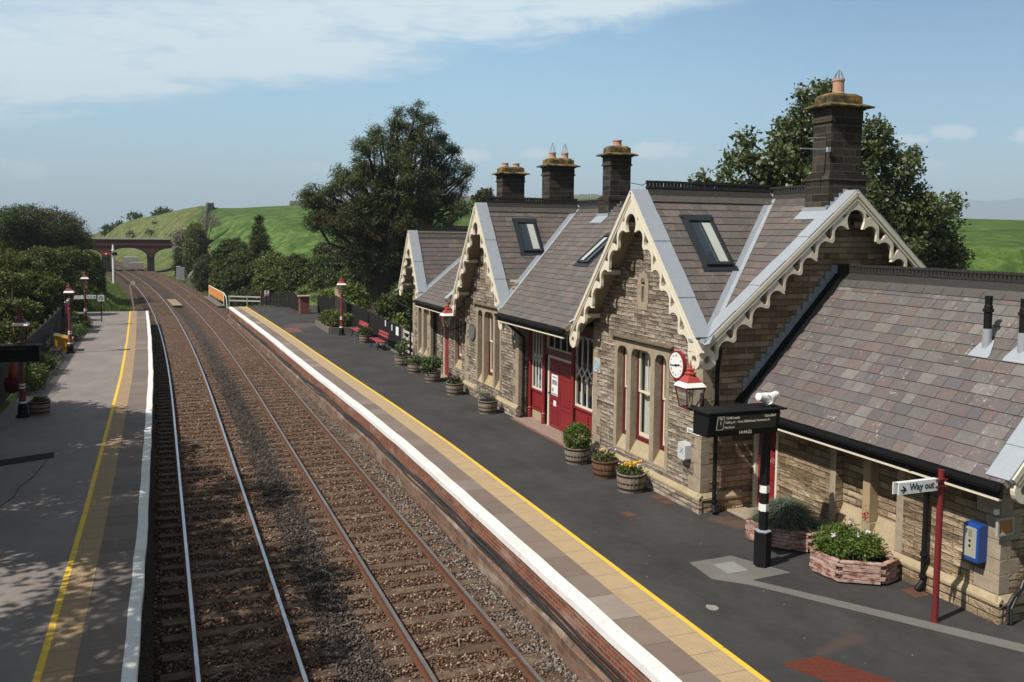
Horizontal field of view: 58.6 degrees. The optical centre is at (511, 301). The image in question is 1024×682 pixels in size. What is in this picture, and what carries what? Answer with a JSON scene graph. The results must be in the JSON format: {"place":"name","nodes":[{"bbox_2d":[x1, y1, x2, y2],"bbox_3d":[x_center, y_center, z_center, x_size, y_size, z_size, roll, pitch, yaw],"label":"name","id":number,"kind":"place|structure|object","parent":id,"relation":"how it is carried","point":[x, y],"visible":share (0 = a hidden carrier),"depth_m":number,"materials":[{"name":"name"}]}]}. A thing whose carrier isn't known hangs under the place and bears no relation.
{"place":"outdoors","nodes":[
{"label":"outdoors","id":0,"kind":"place"},
{"bbox_2d":[4,362,19,392],"bbox_3d":[-16.217,2.371,29.594,0.483,1.200,0.483,2,5,24],"label":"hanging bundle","id":1,"kind":"object","parent":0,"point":[11,382],"visible":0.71,"depth_m":29.42,"materials":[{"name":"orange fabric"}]},
{"bbox_2d":[0,198,1023,414],"bbox_3d":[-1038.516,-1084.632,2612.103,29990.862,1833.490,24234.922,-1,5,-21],"label":"ground","id":2,"kind":"structure","parent":0,"point":[994,245],"depth_m":135.34,"materials":[{"name":"green plant"}]},
{"bbox_2d":[0,202,39,255],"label":"grey willow","id":3,"kind":"object","parent":2,"relation":"on","point":[12,237],"visible":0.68,"depth_m":77.80,"materials":[{"name":"green plant"}]},
{"bbox_2d":[0,248,58,343],"bbox_3d":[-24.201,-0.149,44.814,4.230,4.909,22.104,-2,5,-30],"label":"hawthorn tree","id":4,"kind":"object","parent":2,"relation":"on","point":[20,275],"visible":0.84,"depth_m":48.75,"materials":[{"name":"green plant"}]},
{"bbox_2d":[5,202,68,257],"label":"grey willow","id":5,"kind":"object","parent":2,"relation":"on","point":[45,236],"visible":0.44,"depth_m":80.00,"materials":[{"name":"green plant"}]},
{"bbox_2d":[17,362,57,394],"bbox_3d":[-17.304,2.738,33.042,1.373,1.235,3.053,-1,5,-21],"label":"shrub","id":6,"kind":"object","parent":2,"relation":"on","point":[38,374],"visible":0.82,"depth_m":32.71,"materials":[{"name":"green plant"}]},
{"bbox_2d":[27,350,60,374],"bbox_3d":[-18.888,2.457,36.874,1.241,1.094,2.229,-1,5,-21],"label":"shrub","id":7,"kind":"object","parent":2,"relation":"on","point":[48,359],"visible":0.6,"depth_m":36.62,"materials":[{"name":"green plant"}]},
{"bbox_2d":[18,245,78,315],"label":"hawthorn tree","id":8,"kind":"object","parent":2,"relation":"on","point":[56,263],"visible":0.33,"depth_m":60.19,"materials":[{"name":"green plant"}]},
{"bbox_2d":[36,204,87,257],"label":"grey willow","id":9,"kind":"object","parent":2,"relation":"on","point":[68,222],"visible":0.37,"depth_m":82.70,"materials":[{"name":"green plant"}]},
{"bbox_2d":[51,245,99,311],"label":"hawthorn tree","id":10,"kind":"object","parent":2,"relation":"on","point":[78,260],"visible":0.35,"depth_m":68.14,"materials":[{"name":"green plant"}]},
{"bbox_2d":[0,311,153,681],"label":"platform","id":11,"kind":"structure","parent":2,"relation":"on","point":[74,480],"depth_m":18.80,"materials":[{"name":"grey concrete"}]},
{"bbox_2d":[11,309,29,417],"bbox_3d":[-15.173,1.883,28.208,0.474,3.400,0.474,-1,5,-21],"label":"lamp post","id":12,"kind":"object","parent":11,"relation":"on","point":[20,321],"visible":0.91,"depth_m":28.19,"materials":[{"name":"metal"}]},
{"bbox_2d":[0,343,42,362],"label":"departure display","id":13,"kind":"object","parent":12,"relation":"attached to","point":[20,352],"visible":1,"depth_m":27.78,"materials":[{"name":"black metal"}]},
{"bbox_2d":[0,297,67,405],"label":"picket fence","id":14,"kind":"object","parent":11,"relation":"on","point":[53,324],"visible":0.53,"depth_m":41.40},
{"bbox_2d":[27,399,50,415],"bbox_3d":[-14.935,3.334,28.824,0.665,0.420,0.665,-2,5,-27],"label":"barrel planter","id":15,"kind":"object","parent":11,"relation":"on","point":[35,409],"visible":0.89,"depth_m":28.58,"materials":[{"name":"brown wood"}]},
{"bbox_2d":[53,333,73,351],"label":"grit bin","id":16,"kind":"object","parent":11,"relation":"on","point":[60,339],"visible":0.73,"depth_m":43.38,"materials":[{"name":"yellow plastic"}]},
{"bbox_2d":[63,282,74,353],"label":"lamp post","id":17,"kind":"object","parent":11,"relation":"on","point":[70,346],"visible":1,"depth_m":42.96,"materials":[{"name":"metal"}]},
{"bbox_2d":[62,321,89,341],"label":"shrub","id":18,"kind":"object","parent":11,"relation":"on","point":[78,330],"visible":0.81,"depth_m":47.81,"materials":[{"name":"green plant"}]},
{"bbox_2d":[72,313,92,328],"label":"shrub","id":19,"kind":"object","parent":11,"relation":"on","point":[81,318],"visible":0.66,"depth_m":53.72,"materials":[{"name":"green plant"}]},
{"bbox_2d":[80,270,88,315],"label":"lamp post","id":20,"kind":"object","parent":11,"relation":"on","point":[84,277],"visible":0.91,"depth_m":55.16,"materials":[{"name":"metal"}]},
{"bbox_2d":[73,217,98,262],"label":"grey willow","id":21,"kind":"object","parent":2,"relation":"on","point":[86,240],"visible":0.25,"depth_m":87.28,"materials":[{"name":"green plant"}]},
{"bbox_2d":[72,249,107,296],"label":"hawthorn tree","id":22,"kind":"object","parent":2,"relation":"on","point":[97,289],"visible":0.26,"depth_m":76.09,"materials":[{"name":"green plant"}]},
{"bbox_2d":[74,280,132,311],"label":"bank grass","id":23,"kind":"structure","parent":2,"relation":"on","point":[122,302],"depth_m":88.58,"materials":[{"name":"plant"}]},
{"bbox_2d":[75,283,149,312],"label":"tall weeds","id":24,"kind":"object","parent":2,"relation":"on","point":[94,308],"visible":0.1,"depth_m":67.31,"materials":[{"name":"green plant"}]},
{"bbox_2d":[123,257,143,267],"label":"concrete chamber","id":25,"kind":"object","parent":2,"relation":"on","point":[131,262],"visible":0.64,"depth_m":168.46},
{"bbox_2d":[56,238,215,271],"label":"road bridge","id":26,"kind":"structure","parent":2,"relation":"on","point":[150,248],"depth_m":152.37,"materials":[{"name":"brick"}]},
{"bbox_2d":[170,228,184,271],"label":"hillside tree","id":27,"kind":"object","parent":2,"relation":"on","point":[176,235],"visible":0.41,"depth_m":147.24,"materials":[{"name":"green plant"}]},
{"bbox_2d":[170,251,194,278],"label":"hillside tree","id":28,"kind":"object","parent":2,"relation":"on","point":[181,260],"visible":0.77,"depth_m":130.97,"materials":[{"name":"green plant"}]},
{"bbox_2d":[178,220,210,269],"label":"hillside tree","id":29,"kind":"object","parent":2,"relation":"on","point":[196,238],"visible":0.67,"depth_m":140.47,"materials":[{"name":"green plant"}]},
{"bbox_2d":[187,202,213,283],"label":"dry stone wall","id":30,"kind":"structure","parent":2,"relation":"on","point":[209,205],"depth_m":177.46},
{"bbox_2d":[191,253,212,291],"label":"shrub","id":31,"kind":"object","parent":2,"relation":"on","point":[200,273],"visible":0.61,"depth_m":105.59,"materials":[{"name":"green plant"}]},
{"bbox_2d":[192,208,223,242],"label":"bare tree","id":32,"kind":"object","parent":2,"relation":"on","point":[209,222],"visible":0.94,"depth_m":156.02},
{"bbox_2d":[208,255,229,289],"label":"shrub","id":33,"kind":"object","parent":2,"relation":"on","point":[213,280],"visible":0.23,"depth_m":98.54,"materials":[{"name":"green plant"}]},
{"bbox_2d":[209,236,248,286],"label":"shrub","id":34,"kind":"object","parent":2,"relation":"on","point":[225,248],"visible":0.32,"depth_m":98.71,"materials":[{"name":"green plant"}]},
{"bbox_2d":[215,248,266,304],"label":"shrub","id":35,"kind":"object","parent":2,"relation":"on","point":[237,274],"visible":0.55,"depth_m":86.05,"materials":[{"name":"green plant"}]},
{"bbox_2d":[170,274,321,306],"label":"verge grass","id":36,"kind":"structure","parent":2,"relation":"on","point":[220,301],"depth_m":81.63,"materials":[{"name":"plant"}]},
{"bbox_2d":[231,287,262,306],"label":"shrub","id":37,"kind":"object","parent":2,"relation":"on","point":[239,293],"visible":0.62,"depth_m":83.30,"materials":[{"name":"green plant"}]},
{"bbox_2d":[243,213,274,265],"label":"conifer tree","id":38,"kind":"object","parent":2,"relation":"on","point":[257,243],"visible":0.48,"depth_m":88.54,"materials":[{"name":"green plant"}]},
{"bbox_2d":[248,250,285,293],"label":"shrub","id":39,"kind":"object","parent":2,"relation":"on","point":[265,277],"visible":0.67,"depth_m":84.42,"materials":[{"name":"green plant"}]},
{"bbox_2d":[272,251,316,294],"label":"shrub","id":40,"kind":"object","parent":2,"relation":"on","point":[292,275],"visible":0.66,"depth_m":81.31,"materials":[{"name":"green plant"}]},
{"bbox_2d":[298,253,342,294],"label":"shrub","id":41,"kind":"object","parent":2,"relation":"on","point":[321,278],"visible":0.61,"depth_m":77.98,"materials":[{"name":"green plant"}]},
{"bbox_2d":[309,241,355,273],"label":"shrub","id":42,"kind":"object","parent":2,"relation":"on","point":[325,247],"visible":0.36,"depth_m":80.24,"materials":[{"name":"green plant"}]},
{"bbox_2d":[101,257,577,681],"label":"trackbed","id":43,"kind":"structure","parent":2,"relation":"on","point":[147,659],"depth_m":20.35,"materials":[{"name":"gravel"}]},
{"bbox_2d":[89,260,338,681],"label":"railway track","id":44,"kind":"structure","parent":43,"relation":"on","point":[198,672],"depth_m":20.38,"materials":[{"name":"metal"}]},
{"bbox_2d":[209,285,227,308],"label":"orange barrier","id":45,"kind":"object","parent":43,"relation":"on","point":[213,291],"visible":0.92,"depth_m":86.90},
{"bbox_2d":[101,259,565,681],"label":"railway track","id":46,"kind":"structure","parent":43,"relation":"on","point":[502,641],"depth_m":20.22,"materials":[{"name":"metal"}]},
{"bbox_2d":[179,437,538,681],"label":"dry stems","id":47,"kind":"object","parent":46,"relation":"on","point":[305,577],"visible":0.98,"depth_m":17.35,"materials":[{"name":"plant"}]},
{"bbox_2d":[152,313,582,681],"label":"ballast stones","id":48,"kind":"object","parent":43,"relation":"on","point":[345,651],"visible":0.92,"depth_m":18.92,"materials":[{"name":"gravel"}]},
{"bbox_2d":[338,281,370,311],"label":"shrub","id":49,"kind":"object","parent":2,"relation":"on","point":[356,294],"visible":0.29,"depth_m":62.83,"materials":[{"name":"green plant"}]},
{"bbox_2d":[337,267,371,306],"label":"shrub","id":50,"kind":"object","parent":2,"relation":"on","point":[368,296],"visible":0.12,"depth_m":65.53,"materials":[{"name":"green plant"}]},
{"bbox_2d":[292,99,485,314],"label":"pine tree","id":51,"kind":"object","parent":2,"relation":"on","point":[377,222],"visible":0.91,"depth_m":56.01,"materials":[{"name":"green plant"}]},
{"bbox_2d":[371,285,412,332],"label":"shrub","id":52,"kind":"object","parent":2,"relation":"on","point":[388,305],"visible":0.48,"depth_m":55.01,"materials":[{"name":"green plant"}]},
{"bbox_2d":[387,311,412,337],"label":"shrub","id":53,"kind":"object","parent":2,"relation":"on","point":[399,320],"visible":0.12,"depth_m":51.28,"materials":[{"name":"green plant"}]},
{"bbox_2d":[470,187,494,204],"bbox_3d":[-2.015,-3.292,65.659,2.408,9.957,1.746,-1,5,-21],"label":"shrub","id":54,"kind":"object","parent":2,"relation":"on","point":[483,193],"visible":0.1,"depth_m":64.99,"materials":[{"name":"green plant"}]},
{"bbox_2d":[227,305,1023,681],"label":"platform","id":55,"kind":"structure","parent":2,"relation":"on","point":[629,599],"depth_m":16.43,"materials":[{"name":"asphalt"}]},
{"bbox_2d":[260,291,298,310],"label":"picket fence","id":56,"kind":"object","parent":55,"relation":"on","point":[291,299],"visible":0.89,"depth_m":70.73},
{"bbox_2d":[297,295,310,313],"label":"brick pillar","id":57,"kind":"structure","parent":55,"relation":"on","point":[303,304],"depth_m":64.87,"materials":[{"name":"brick"}]},
{"bbox_2d":[315,320,359,333],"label":"raised bed","id":58,"kind":"object","parent":55,"relation":"on","point":[326,328],"visible":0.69,"depth_m":52.93,"materials":[{"name":"stone"}]},
{"bbox_2d":[324,312,355,327],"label":"bed plant","id":59,"kind":"object","parent":58,"relation":"in","point":[331,322],"visible":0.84,"depth_m":53.32,"materials":[{"name":"green plant"}]},
{"bbox_2d":[337,275,345,335],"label":"lamp post","id":60,"kind":"object","parent":55,"relation":"on","point":[341,283],"visible":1,"depth_m":51.64,"materials":[{"name":"metal"}]},
{"bbox_2d":[317,294,405,353],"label":"picket fence","id":61,"kind":"object","parent":55,"relation":"on","point":[376,322],"visible":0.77,"depth_m":52.43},
{"bbox_2d":[394,355,408,365],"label":"barrel planter","id":62,"kind":"object","parent":55,"relation":"on","point":[399,360],"visible":0.8,"depth_m":39.96,"materials":[{"name":"brown wood"}]},
{"bbox_2d":[394,336,408,355],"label":"leafy plant","id":63,"kind":"object","parent":62,"relation":"on","point":[402,346],"visible":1,"depth_m":40.12,"materials":[{"name":"green plant"}]},
{"bbox_2d":[231,317,615,681],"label":"lineside cable","id":64,"kind":"object","parent":55,"relation":"on","point":[502,569],"visible":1,"depth_m":19.14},
{"bbox_2d":[230,315,619,681],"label":"lineside cable","id":65,"kind":"object","parent":55,"relation":"on","point":[569,633],"visible":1,"depth_m":18.18,"materials":[{"name":"rubber"}]},
{"bbox_2d":[232,315,627,681],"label":"lineside cable","id":66,"kind":"object","parent":55,"relation":"on","point":[614,670],"visible":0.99,"depth_m":17.85,"materials":[{"name":"rubber"}]},
{"bbox_2d":[424,370,440,382],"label":"barrel planter","id":67,"kind":"object","parent":55,"relation":"on","point":[434,376],"visible":0.94,"depth_m":35.66,"materials":[{"name":"brown wood"}]},
{"bbox_2d":[418,355,443,373],"bbox_3d":[-3.179,2.448,35.904,0.899,0.737,1.034,1,4,9],"label":"leafy plant","id":68,"kind":"object","parent":67,"relation":"in","point":[431,363],"visible":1,"depth_m":35.73,"materials":[{"name":"green plant"}]},
{"bbox_2d":[446,382,463,395],"bbox_3d":[-2.081,3.149,33.150,0.665,0.420,0.665,3,5,26],"label":"barrel planter","id":69,"kind":"object","parent":55,"relation":"on","point":[454,389],"visible":0.95,"depth_m":32.89,"materials":[{"name":"brown wood"}]},
{"bbox_2d":[478,398,497,413],"bbox_3d":[-0.792,3.413,29.788,0.665,0.420,0.665,-2,5,-27],"label":"barrel planter","id":70,"kind":"object","parent":55,"relation":"on","point":[487,406],"visible":0.94,"depth_m":29.54,"materials":[{"name":"brown wood"}]},
{"bbox_2d":[471,383,496,400],"bbox_3d":[-0.898,2.979,29.786,0.918,0.661,0.715,-1,5,-21],"label":"lavender","id":71,"kind":"object","parent":70,"relation":"in","point":[489,396],"visible":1,"depth_m":29.74,"materials":[{"name":"green plant"}]},
{"bbox_2d":[564,446,589,464],"bbox_3d":[1.667,3.914,23.392,0.665,0.420,0.665,0,4,-13],"label":"barrel planter","id":72,"kind":"object","parent":55,"relation":"on","point":[577,457],"visible":0.79,"depth_m":23.13,"materials":[{"name":"brown wood"}]},
{"bbox_2d":[561,421,592,448],"bbox_3d":[1.667,3.443,23.359,0.807,0.812,0.849,-1,5,-21],"label":"box bush","id":73,"kind":"object","parent":72,"relation":"in","point":[577,428],"visible":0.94,"depth_m":23.18,"materials":[{"name":"green plant"}]},
{"bbox_2d":[592,457,618,478],"bbox_3d":[2.259,4.017,22.093,0.665,0.420,0.665,0,4,-5],"label":"barrel planter","id":74,"kind":"object","parent":55,"relation":"on","point":[601,469],"visible":0.86,"depth_m":21.84,"materials":[{"name":"brown wood"}]},
{"bbox_2d":[591,447,621,461],"bbox_3d":[2.273,3.732,22.064,0.666,0.413,0.662,-1,5,-21],"label":"bedding plant","id":75,"kind":"object","parent":74,"relation":"in","point":[607,454],"visible":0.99,"depth_m":22.01,"materials":[{"name":"green plant"}]},
{"bbox_2d":[616,469,645,493],"bbox_3d":[2.720,4.112,20.881,0.665,0.420,0.665,-1,5,-22],"label":"barrel planter","id":76,"kind":"object","parent":55,"relation":"on","point":[629,484],"visible":0.88,"depth_m":20.63,"materials":[{"name":"brown wood"}]},
{"bbox_2d":[615,460,645,475],"bbox_3d":[2.720,3.808,20.904,0.638,0.394,0.677,-4,6,-44],"label":"bedding plant","id":77,"kind":"object","parent":76,"relation":"in","point":[632,466],"visible":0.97,"depth_m":20.83,"materials":[{"name":"yellow plant"}]},
{"bbox_2d":[690,402,786,567],"bbox_3d":[3.910,3.209,15.893,1.620,2.986,0.560,-1,5,-21],"label":"departure display","id":78,"kind":"object","parent":55,"relation":"on","point":[734,420],"visible":0.99,"depth_m":15.77,"materials":[{"name":"black paint"}]},
{"bbox_2d":[745,510,829,551],"bbox_3d":[5.198,4.391,17.499,1.246,0.350,1.583,-1,5,-21],"label":"timber planter","id":79,"kind":"object","parent":55,"relation":"on","point":[800,540],"visible":0.37,"depth_m":16.99,"materials":[{"name":"wood"}]},
{"bbox_2d":[738,494,827,535],"bbox_3d":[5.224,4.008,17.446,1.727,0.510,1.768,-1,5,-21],"label":"tussock grass","id":80,"kind":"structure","parent":79,"relation":"in","point":[784,508],"depth_m":17.23,"materials":[{"name":"plant"}]},
{"bbox_2d":[782,656,894,681],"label":"access cover","id":81,"kind":"object","parent":55,"relation":"on","point":[824,669],"visible":1,"depth_m":12.28,"materials":[{"name":"metal"}]},
{"bbox_2d":[809,542,899,584],"bbox_3d":[5.871,4.518,15.894,1.197,0.350,1.475,-1,5,-21],"label":"timber planter","id":82,"kind":"object","parent":55,"relation":"on","point":[883,570],"visible":0.7,"depth_m":15.40,"materials":[{"name":"wood"}]},
{"bbox_2d":[807,518,890,562],"bbox_3d":[5.815,4.200,15.939,1.293,0.676,1.320,-1,5,-21],"label":"bedding plant","id":83,"kind":"object","parent":82,"relation":"in","point":[839,538],"visible":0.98,"depth_m":15.78,"materials":[{"name":"green plant"}]},
{"bbox_2d":[901,587,929,597],"bbox_3d":[6.659,4.810,15.050,0.300,0.036,0.350,-1,5,-21],"label":"access cover","id":84,"kind":"object","parent":55,"relation":"on","point":[914,592],"visible":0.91,"depth_m":15.04,"materials":[{"name":"metal"}]},
{"bbox_2d":[892,469,947,622],"bbox_3d":[6.071,3.712,13.667,0.960,2.360,0.135,-1,5,-21],"label":"way out sign","id":85,"kind":"object","parent":55,"relation":"on","point":[937,484],"visible":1,"depth_m":13.74,"materials":[{"name":"red"}]},
{"bbox_2d":[687,77,975,269],"bbox_3d":[12.909,-2.961,36.164,13.727,11.759,4.957,-2,5,-31],"label":"sycamore tree","id":86,"kind":"object","parent":2,"relation":"on","point":[788,162],"visible":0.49,"depth_m":35.96,"materials":[{"name":"green plant"}]},
{"bbox_2d":[0,0,1023,228],"label":"sky","id":87,"kind":"structure","parent":0,"point":[110,109],"materials":[{"name":"blue"}]},
{"bbox_2d":[2,198,1023,233],"bbox_3d":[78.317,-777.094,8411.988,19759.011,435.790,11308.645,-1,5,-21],"label":"hills","id":88,"kind":"structure","parent":0,"point":[1011,209],"depth_m":7779.01,"materials":[{"name":"plant"}]},
{"bbox_2d":[394,69,1023,624],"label":"station building","id":89,"kind":"structure","parent":0,"point":[852,329],"depth_m":19.57,"materials":[{"name":"stone"}]},
{"bbox_2d":[445,323,448,374],"bbox_3d":[-2.604,1.942,36.973,0.128,2.130,0.660,-1,5,-21],"label":"door","id":90,"kind":"structure","parent":89,"relation":"in","point":[446,330],"depth_m":37.06,"materials":[{"name":"paint"}]},
{"bbox_2d":[440,301,465,333],"bbox_3d":[-2.160,0.564,33.583,0.927,1.210,0.474,-1,5,-21],"label":"wall lantern","id":91,"kind":"object","parent":89,"relation":"attached to","point":[447,312],"depth_m":33.42,"materials":[{"name":"red paint"}]},
{"bbox_2d":[488,313,492,375],"bbox_3d":[-0.553,1.433,31.496,0.210,2.280,0.946,-1,5,-21],"label":"window","id":92,"kind":"structure","parent":89,"relation":"in","point":[490,314],"depth_m":31.81,"materials":[{"name":"beige paint"}]},
{"bbox_2d":[532,331,546,390],"bbox_3d":[0.862,1.741,28.369,0.075,2.000,1.010,-1,5,-21],"label":"window","id":93,"kind":"structure","parent":89,"relation":"in","point":[538,382],"depth_m":28.52,"materials":[{"name":"beige paint"}]},
{"bbox_2d":[551,374,557,396],"bbox_3d":[1.275,2.483,27.217,0.014,0.620,0.460,-1,5,-21],"label":"poster","id":94,"kind":"object","parent":89,"relation":"attached to","point":[554,386],"visible":1,"depth_m":27.21,"materials":[{"name":"paper"}]},
{"bbox_2d":[548,357,560,429],"bbox_3d":[1.285,2.737,27.240,0.128,2.070,0.800,-1,5,-21],"label":"door","id":95,"kind":"structure","parent":89,"relation":"in","point":[555,365],"depth_m":27.20,"materials":[{"name":"paint"}]},
{"bbox_2d":[547,333,575,355],"bbox_3d":[1.440,1.159,26.833,0.060,0.600,1.940,-1,5,-21],"label":"window","id":96,"kind":"structure","parent":89,"relation":"in","point":[548,336],"depth_m":26.85,"materials":[{"name":"beige paint"}]},
{"bbox_2d":[560,361,570,431],"bbox_3d":[1.580,2.796,26.483,0.128,2.070,0.790,-1,5,-21],"label":"door","id":97,"kind":"structure","parent":89,"relation":"in","point":[565,367],"depth_m":26.52,"materials":[{"name":"paint"}]},
{"bbox_2d":[575,336,592,411],"bbox_3d":[2.169,2.004,25.015,0.075,2.000,1.830,-1,5,-21],"label":"window","id":98,"kind":"structure","parent":89,"relation":"in","point":[578,371],"depth_m":25.50,"materials":[{"name":"beige paint"}]},
{"bbox_2d":[622,347,626,433],"bbox_3d":[2.955,2.150,22.492,0.210,2.280,0.566,-1,5,-21],"label":"window","id":99,"kind":"structure","parent":89,"relation":"in","point":[625,350],"depth_m":22.66,"materials":[{"name":"beige paint"}]},
{"bbox_2d":[636,350,650,443],"bbox_3d":[3.285,2.216,21.646,0.210,2.280,0.986,-1,5,-21],"label":"window","id":100,"kind":"structure","parent":89,"relation":"in","point":[643,436],"depth_m":21.98,"materials":[{"name":"beige paint"}]},
{"bbox_2d":[660,356,665,450],"bbox_3d":[3.614,2.283,20.800,0.210,2.280,0.566,-1,5,-21],"label":"window","id":101,"kind":"structure","parent":89,"relation":"in","point":[663,367],"depth_m":20.96,"materials":[{"name":"beige paint"}]},
{"bbox_2d":[668,351,686,379],"bbox_3d":[3.602,1.377,19.891,0.095,0.630,0.630,-1,5,-21],"label":"wall clock","id":102,"kind":"object","parent":89,"relation":"attached to","point":[677,363],"depth_m":19.82,"materials":[{"name":"paint"}]},
{"bbox_2d":[677,441,690,459],"bbox_3d":[3.705,3.194,19.610,0.161,0.380,0.300,-1,5,-21],"label":"sanitiser dispenser","id":103,"kind":"object","parent":89,"relation":"attached to","point":[684,450],"visible":1,"depth_m":19.50,"materials":[{"name":"grey plastic"}]},
{"bbox_2d":[674,360,706,410],"bbox_3d":[3.709,1.746,18.516,0.867,1.210,0.747,-1,5,-21],"label":"wall lantern","id":104,"kind":"object","parent":89,"relation":"attached to","point":[689,380],"depth_m":18.22,"materials":[{"name":"red paint"}]},
{"bbox_2d":[757,432,775,507],"bbox_3d":[5.384,3.468,19.200,0.128,1.930,0.640,-1,5,-21],"label":"door","id":105,"kind":"structure","parent":89,"relation":"in","point":[773,434],"depth_m":19.06,"materials":[{"name":"paint"}]},
{"bbox_2d":[842,452,897,522],"bbox_3d":[6.583,3.381,16.561,0.080,2.000,1.520,-1,5,-21],"label":"blocked window","id":106,"kind":"structure","parent":89,"relation":"in","point":[853,464],"depth_m":16.79,"materials":[{"name":"brown stone"}]},
{"bbox_2d":[962,520,987,563],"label":"help point","id":107,"kind":"structure","parent":89,"relation":"attached to","point":[975,537],"depth_m":14.05,"materials":[{"name":"blue"}]},
{"bbox_2d":[995,516,1014,536],"bbox_3d":[7.462,3.395,13.800,0.340,0.280,0.042,-1,5,-21],"label":"framed notice","id":108,"kind":"object","parent":89,"relation":"attached to","point":[1005,526],"visible":1,"depth_m":13.79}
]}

